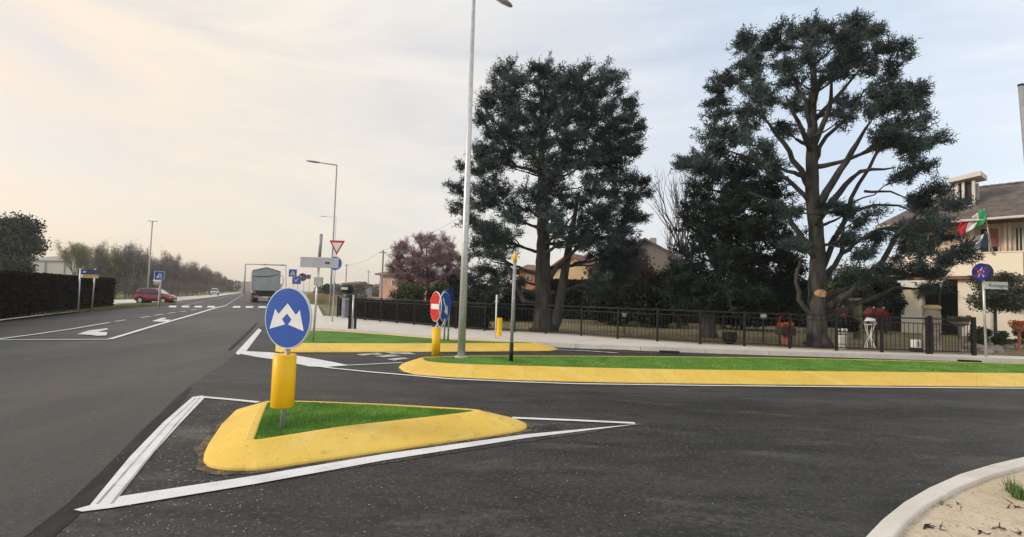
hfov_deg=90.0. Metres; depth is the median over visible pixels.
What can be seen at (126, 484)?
paint ridge
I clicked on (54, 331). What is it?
white line
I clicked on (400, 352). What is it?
worn marking
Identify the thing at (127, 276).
bare tree
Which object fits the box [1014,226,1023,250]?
window
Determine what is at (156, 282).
bus stop board
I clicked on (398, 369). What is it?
edge grit
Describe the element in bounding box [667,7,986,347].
cedar tree
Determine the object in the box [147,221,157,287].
street lamp
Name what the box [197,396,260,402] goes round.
white line
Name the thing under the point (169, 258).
bare tree
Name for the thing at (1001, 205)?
house
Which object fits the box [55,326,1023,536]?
side road
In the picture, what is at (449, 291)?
sign back
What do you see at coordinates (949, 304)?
entrance door
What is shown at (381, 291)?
utility pole
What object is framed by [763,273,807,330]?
evergreen shrub
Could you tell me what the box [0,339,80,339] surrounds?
white line
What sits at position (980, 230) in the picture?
window
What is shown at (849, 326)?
garden shrub
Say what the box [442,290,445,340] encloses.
sign back
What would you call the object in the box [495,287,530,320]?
evergreen shrub
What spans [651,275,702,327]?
evergreen shrub
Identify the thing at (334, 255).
street lamp
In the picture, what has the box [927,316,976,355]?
gate
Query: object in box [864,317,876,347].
plant stand
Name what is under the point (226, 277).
bare tree
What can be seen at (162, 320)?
turn arrow
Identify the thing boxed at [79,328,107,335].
turn arrow
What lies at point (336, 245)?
give way sign
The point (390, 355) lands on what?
worn marking
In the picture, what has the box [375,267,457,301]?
house
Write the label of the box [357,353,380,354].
worn marking
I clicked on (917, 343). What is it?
lantern
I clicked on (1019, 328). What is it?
flower bowl
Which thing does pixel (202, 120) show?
sky
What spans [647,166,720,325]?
bare tree
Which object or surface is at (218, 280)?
bare tree
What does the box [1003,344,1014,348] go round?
rock
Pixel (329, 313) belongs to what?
street lamp
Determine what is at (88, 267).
bare tree
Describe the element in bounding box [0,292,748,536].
road
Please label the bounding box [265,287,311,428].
bollard sign
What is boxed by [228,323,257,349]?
tar joint
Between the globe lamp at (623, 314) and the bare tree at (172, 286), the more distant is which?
the bare tree at (172, 286)
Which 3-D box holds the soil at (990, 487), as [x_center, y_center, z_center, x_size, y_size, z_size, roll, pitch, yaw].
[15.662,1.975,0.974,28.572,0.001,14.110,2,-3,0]
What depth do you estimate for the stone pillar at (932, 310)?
16.90 m
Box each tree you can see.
[0,210,51,272]
[53,240,94,274]
[76,262,103,276]
[85,237,111,276]
[96,248,122,281]
[107,242,135,297]
[118,240,140,297]
[124,241,148,298]
[136,246,153,288]
[147,258,164,287]
[154,257,171,289]
[160,246,175,292]
[167,253,183,294]
[174,262,185,296]
[180,262,189,295]
[185,262,197,295]
[189,260,201,295]
[194,266,204,294]
[198,264,207,294]
[202,269,209,293]
[207,270,213,293]
[211,275,218,287]
[214,271,219,288]
[217,274,223,291]
[221,275,227,291]
[224,276,227,292]
[322,283,331,295]
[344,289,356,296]
[349,281,368,298]
[383,230,468,301]
[441,50,657,332]
[643,267,677,289]
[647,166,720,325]
[657,149,808,338]
[661,209,684,319]
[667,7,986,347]
[825,258,879,327]
[864,280,908,333]
[963,270,1023,344]
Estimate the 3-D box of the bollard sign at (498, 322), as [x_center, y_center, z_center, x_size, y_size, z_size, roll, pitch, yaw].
[-0.425,1.573,16.492,0.229,1.448,0.170,2,-3,0]
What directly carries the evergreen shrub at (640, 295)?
on the garden ground at (694, 332)
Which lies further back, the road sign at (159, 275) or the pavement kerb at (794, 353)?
the road sign at (159, 275)
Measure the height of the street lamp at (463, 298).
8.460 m
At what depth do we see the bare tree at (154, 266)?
63.86 m
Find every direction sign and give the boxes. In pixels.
[77,268,98,311]
[300,234,338,341]
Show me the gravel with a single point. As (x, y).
(261, 489)
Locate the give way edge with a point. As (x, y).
(247, 343)
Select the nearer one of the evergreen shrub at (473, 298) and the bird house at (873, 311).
the bird house at (873, 311)
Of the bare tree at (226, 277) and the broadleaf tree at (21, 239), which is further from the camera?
the bare tree at (226, 277)
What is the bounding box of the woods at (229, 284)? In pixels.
[219,279,241,291]
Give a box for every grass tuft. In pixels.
[995,476,1023,492]
[1001,479,1023,500]
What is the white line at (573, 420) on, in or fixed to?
on the side road at (681, 458)
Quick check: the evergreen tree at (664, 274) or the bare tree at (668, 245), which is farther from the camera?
the bare tree at (668, 245)
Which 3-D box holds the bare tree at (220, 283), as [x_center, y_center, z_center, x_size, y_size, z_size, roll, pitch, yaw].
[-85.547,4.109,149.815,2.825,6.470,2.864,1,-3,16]
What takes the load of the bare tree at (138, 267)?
on the ground at (324, 309)
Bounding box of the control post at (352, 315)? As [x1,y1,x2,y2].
[348,295,357,328]
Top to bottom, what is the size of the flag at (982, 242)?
1.219 m
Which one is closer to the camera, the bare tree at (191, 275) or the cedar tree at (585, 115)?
the cedar tree at (585, 115)
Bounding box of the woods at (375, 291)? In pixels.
[313,282,509,299]
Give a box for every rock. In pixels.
[979,348,994,352]
[987,346,996,350]
[994,348,1003,352]
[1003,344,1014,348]
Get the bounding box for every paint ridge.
[96,398,195,503]
[111,398,199,502]
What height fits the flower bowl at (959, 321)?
1.239 m
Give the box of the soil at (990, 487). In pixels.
[898,470,1023,536]
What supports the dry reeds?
on the ground at (324, 309)
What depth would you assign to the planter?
17.06 m
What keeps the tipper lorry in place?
on the road at (54, 395)
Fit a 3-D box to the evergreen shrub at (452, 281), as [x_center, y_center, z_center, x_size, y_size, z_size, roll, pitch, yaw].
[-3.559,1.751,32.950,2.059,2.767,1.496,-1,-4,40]
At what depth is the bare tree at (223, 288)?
159.80 m
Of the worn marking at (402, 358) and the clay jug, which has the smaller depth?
the worn marking at (402, 358)
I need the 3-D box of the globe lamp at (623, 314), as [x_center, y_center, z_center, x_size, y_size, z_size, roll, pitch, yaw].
[4.694,2.241,21.422,0.240,0.943,0.228,2,-3,0]
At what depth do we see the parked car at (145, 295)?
42.61 m
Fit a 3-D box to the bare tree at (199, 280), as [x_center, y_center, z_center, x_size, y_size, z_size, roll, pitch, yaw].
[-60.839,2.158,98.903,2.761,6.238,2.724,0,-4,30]
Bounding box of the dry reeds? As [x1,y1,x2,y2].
[307,292,342,304]
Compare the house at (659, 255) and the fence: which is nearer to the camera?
the fence
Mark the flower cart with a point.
(784, 328)
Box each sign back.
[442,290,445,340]
[446,288,453,340]
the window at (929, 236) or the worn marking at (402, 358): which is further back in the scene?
the window at (929, 236)
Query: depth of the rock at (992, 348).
17.43 m
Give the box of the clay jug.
[782,335,787,344]
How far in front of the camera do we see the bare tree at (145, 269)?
61.93 m
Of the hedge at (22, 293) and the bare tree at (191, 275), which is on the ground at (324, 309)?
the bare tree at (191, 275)
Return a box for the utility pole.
[379,250,386,297]
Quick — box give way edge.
[236,328,261,354]
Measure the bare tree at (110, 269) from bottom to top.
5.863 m
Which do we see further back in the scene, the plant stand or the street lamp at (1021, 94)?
the plant stand
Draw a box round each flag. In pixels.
[958,209,992,254]
[974,231,993,254]
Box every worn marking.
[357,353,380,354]
[377,354,399,356]
[386,352,413,353]
[389,357,408,360]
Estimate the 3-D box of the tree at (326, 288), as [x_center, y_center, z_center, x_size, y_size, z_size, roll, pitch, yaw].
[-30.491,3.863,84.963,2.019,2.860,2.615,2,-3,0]
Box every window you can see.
[919,233,936,250]
[978,227,999,251]
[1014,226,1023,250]
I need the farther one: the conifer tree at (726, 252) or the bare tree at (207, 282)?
the bare tree at (207, 282)
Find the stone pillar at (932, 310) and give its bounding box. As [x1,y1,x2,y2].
[921,305,941,351]
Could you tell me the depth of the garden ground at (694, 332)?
22.89 m
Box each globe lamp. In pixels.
[621,311,626,332]
[760,312,766,342]
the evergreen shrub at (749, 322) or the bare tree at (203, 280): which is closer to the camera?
the evergreen shrub at (749, 322)
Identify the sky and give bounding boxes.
[0,0,1023,294]
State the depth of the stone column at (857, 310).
22.00 m
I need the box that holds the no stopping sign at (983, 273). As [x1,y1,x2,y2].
[972,263,1007,356]
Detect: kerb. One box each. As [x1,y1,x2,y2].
[0,304,162,319]
[310,327,1023,363]
[866,457,1023,536]
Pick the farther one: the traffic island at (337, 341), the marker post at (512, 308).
the traffic island at (337, 341)
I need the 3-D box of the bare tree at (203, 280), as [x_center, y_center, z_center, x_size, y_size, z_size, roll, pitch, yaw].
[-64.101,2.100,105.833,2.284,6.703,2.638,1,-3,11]
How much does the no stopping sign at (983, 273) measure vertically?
2.804 m
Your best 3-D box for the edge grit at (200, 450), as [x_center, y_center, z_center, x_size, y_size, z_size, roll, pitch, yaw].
[-1.564,1.736,5.318,3.659,0.001,2.476,2,-3,0]
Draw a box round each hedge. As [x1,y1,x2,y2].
[0,270,116,319]
[338,298,492,329]
[550,278,869,328]
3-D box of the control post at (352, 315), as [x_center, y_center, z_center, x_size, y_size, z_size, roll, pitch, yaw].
[-5.940,1.628,19.099,0.283,1.293,0.143,2,-3,0]
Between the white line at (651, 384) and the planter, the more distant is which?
the planter
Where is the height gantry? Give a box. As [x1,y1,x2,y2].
[243,263,285,293]
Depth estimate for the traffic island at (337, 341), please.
14.15 m
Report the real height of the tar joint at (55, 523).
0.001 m
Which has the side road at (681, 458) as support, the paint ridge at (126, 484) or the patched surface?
the patched surface
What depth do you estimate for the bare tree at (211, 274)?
120.70 m
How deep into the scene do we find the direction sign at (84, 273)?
26.67 m
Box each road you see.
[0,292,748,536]
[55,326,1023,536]
[113,292,240,303]
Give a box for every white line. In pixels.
[0,322,110,338]
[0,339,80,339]
[108,306,222,338]
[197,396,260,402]
[302,363,1023,388]
[512,417,634,423]
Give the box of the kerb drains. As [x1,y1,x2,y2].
[659,350,981,361]
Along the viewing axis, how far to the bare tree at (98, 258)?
55.86 m
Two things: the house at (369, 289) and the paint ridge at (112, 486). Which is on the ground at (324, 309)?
the house at (369, 289)
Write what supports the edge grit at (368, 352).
on the side road at (681, 458)
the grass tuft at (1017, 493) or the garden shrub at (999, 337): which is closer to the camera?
the grass tuft at (1017, 493)
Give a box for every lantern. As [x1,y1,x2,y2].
[341,284,352,317]
[909,339,922,351]
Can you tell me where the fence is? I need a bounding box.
[336,296,928,353]
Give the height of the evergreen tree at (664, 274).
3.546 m
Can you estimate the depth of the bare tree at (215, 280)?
129.90 m
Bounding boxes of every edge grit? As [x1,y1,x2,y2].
[194,410,534,474]
[275,344,555,352]
[396,365,965,386]
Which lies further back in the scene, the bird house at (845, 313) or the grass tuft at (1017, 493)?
the bird house at (845, 313)
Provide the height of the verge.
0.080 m
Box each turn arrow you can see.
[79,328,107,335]
[154,317,168,321]
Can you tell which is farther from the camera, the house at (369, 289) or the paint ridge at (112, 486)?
the house at (369, 289)
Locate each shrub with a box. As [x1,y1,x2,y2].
[386,281,428,301]
[425,281,448,298]
[446,274,459,302]
[467,282,504,320]
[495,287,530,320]
[515,289,534,321]
[572,233,662,308]
[587,284,628,325]
[617,277,675,327]
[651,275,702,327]
[715,274,776,330]
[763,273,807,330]
[844,318,859,332]
[965,326,1015,346]
[1011,330,1023,344]
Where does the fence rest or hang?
on the pavement
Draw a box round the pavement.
[310,304,1023,358]
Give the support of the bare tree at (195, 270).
on the ground at (324, 309)
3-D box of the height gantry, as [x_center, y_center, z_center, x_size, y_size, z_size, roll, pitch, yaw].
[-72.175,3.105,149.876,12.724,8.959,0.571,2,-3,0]
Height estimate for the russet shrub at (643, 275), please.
5.549 m
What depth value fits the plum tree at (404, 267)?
35.33 m
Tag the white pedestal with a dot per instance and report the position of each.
(841, 340)
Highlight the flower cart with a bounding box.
[775,316,795,346]
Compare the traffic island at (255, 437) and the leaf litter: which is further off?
the leaf litter
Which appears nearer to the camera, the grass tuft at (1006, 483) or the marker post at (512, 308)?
the grass tuft at (1006, 483)
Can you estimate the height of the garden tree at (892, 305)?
3.223 m
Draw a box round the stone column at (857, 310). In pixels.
[849,298,862,339]
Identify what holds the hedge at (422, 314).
on the garden ground at (694, 332)
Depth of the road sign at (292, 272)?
59.52 m
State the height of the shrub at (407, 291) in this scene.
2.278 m
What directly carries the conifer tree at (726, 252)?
on the garden ground at (694, 332)
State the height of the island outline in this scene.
0.001 m
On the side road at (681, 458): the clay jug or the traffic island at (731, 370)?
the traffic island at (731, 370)
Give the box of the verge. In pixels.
[0,301,176,320]
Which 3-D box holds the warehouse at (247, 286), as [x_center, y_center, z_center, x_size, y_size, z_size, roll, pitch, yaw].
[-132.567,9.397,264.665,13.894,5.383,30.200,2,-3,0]
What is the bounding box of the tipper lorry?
[250,267,283,301]
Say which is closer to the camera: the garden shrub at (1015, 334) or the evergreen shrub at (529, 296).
the garden shrub at (1015, 334)
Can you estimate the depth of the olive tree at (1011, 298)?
20.00 m
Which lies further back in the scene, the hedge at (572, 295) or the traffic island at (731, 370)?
the hedge at (572, 295)
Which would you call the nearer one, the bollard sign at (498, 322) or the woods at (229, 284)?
the bollard sign at (498, 322)
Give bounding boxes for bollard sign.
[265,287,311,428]
[430,292,450,355]
[495,295,501,338]
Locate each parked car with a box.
[134,288,176,302]
[210,288,218,294]
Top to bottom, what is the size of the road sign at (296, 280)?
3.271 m
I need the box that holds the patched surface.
[120,399,635,495]
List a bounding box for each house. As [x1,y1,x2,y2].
[341,281,374,297]
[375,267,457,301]
[517,265,535,291]
[550,254,602,279]
[630,238,680,274]
[833,306,848,334]
[862,307,889,346]
[867,171,1023,339]
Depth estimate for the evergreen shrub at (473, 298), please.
28.20 m
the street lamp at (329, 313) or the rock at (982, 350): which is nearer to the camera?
the rock at (982, 350)
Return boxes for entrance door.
[925,286,957,332]
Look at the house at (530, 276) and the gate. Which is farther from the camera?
the house at (530, 276)
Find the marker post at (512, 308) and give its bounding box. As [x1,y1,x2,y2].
[509,253,516,360]
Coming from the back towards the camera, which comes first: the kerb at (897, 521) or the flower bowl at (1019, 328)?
the flower bowl at (1019, 328)
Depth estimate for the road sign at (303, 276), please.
67.76 m
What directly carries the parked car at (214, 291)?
on the service road at (178, 299)
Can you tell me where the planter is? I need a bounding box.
[722,316,737,343]
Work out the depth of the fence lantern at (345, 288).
26.80 m
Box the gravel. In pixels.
[60,402,918,535]
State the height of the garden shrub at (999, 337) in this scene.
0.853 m
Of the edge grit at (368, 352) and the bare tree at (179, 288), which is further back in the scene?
the bare tree at (179, 288)
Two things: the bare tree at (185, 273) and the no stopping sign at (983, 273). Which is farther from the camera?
the bare tree at (185, 273)
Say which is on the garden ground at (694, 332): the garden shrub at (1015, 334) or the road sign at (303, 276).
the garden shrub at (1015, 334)
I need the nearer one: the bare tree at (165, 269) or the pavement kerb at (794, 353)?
the pavement kerb at (794, 353)
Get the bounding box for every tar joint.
[24,388,191,536]
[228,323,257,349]
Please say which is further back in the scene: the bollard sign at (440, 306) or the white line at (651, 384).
the bollard sign at (440, 306)
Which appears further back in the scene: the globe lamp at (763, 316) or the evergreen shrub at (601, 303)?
the evergreen shrub at (601, 303)
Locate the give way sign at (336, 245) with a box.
[330,240,344,321]
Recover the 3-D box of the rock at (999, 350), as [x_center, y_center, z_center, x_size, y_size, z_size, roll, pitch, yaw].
[16.489,2.773,17.389,0.342,0.165,0.312,0,-4,32]
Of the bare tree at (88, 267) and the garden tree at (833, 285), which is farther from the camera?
the bare tree at (88, 267)
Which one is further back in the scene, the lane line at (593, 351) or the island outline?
the lane line at (593, 351)
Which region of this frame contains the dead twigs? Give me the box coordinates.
[923,498,1022,535]
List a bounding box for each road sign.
[154,271,164,307]
[288,269,296,286]
[292,276,300,288]
[299,273,306,290]
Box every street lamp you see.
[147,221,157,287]
[306,160,336,315]
[322,216,335,294]
[455,0,512,357]
[1017,83,1023,156]
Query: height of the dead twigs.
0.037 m
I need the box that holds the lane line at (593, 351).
[558,349,615,352]
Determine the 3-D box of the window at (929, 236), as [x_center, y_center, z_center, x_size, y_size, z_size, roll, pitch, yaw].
[24.257,-1.457,29.835,0.060,1.124,0.801,4,-4,-38]
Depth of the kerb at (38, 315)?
21.48 m
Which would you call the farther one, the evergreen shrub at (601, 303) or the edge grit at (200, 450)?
the evergreen shrub at (601, 303)
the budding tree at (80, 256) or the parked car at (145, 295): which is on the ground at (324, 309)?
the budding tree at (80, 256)
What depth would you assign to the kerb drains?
14.60 m
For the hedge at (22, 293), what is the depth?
23.59 m
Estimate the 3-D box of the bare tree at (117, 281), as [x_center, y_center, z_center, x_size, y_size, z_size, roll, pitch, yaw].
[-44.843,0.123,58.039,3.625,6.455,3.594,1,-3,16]
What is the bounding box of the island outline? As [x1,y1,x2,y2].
[74,396,634,510]
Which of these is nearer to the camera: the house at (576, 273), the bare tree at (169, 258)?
the house at (576, 273)
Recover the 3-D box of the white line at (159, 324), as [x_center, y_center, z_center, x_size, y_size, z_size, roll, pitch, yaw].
[-17.618,2.521,28.472,0.344,0.001,32.026,3,-3,-24]
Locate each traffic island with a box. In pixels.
[203,401,526,470]
[275,330,557,352]
[399,356,1023,386]
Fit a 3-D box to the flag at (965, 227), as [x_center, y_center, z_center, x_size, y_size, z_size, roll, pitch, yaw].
[24.376,-1.919,26.933,1.401,2.377,0.514,-1,-4,38]
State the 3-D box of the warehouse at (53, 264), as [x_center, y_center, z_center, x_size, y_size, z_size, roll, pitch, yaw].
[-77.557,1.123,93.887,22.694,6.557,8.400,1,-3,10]
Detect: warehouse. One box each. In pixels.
[23,256,141,293]
[231,281,281,291]
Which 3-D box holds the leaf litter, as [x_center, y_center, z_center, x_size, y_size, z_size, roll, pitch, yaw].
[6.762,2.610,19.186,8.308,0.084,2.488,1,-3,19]
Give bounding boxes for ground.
[0,290,642,339]
[488,319,1023,355]
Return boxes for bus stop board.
[153,280,160,305]
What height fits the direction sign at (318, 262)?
2.961 m
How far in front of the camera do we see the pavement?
17.59 m
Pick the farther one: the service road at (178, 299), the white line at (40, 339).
the service road at (178, 299)
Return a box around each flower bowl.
[947,315,971,350]
[1008,320,1023,350]
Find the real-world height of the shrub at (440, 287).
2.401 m
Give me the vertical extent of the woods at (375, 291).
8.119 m
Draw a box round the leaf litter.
[590,332,799,344]
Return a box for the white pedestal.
[838,328,847,348]
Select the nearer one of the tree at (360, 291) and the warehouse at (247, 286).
the tree at (360, 291)

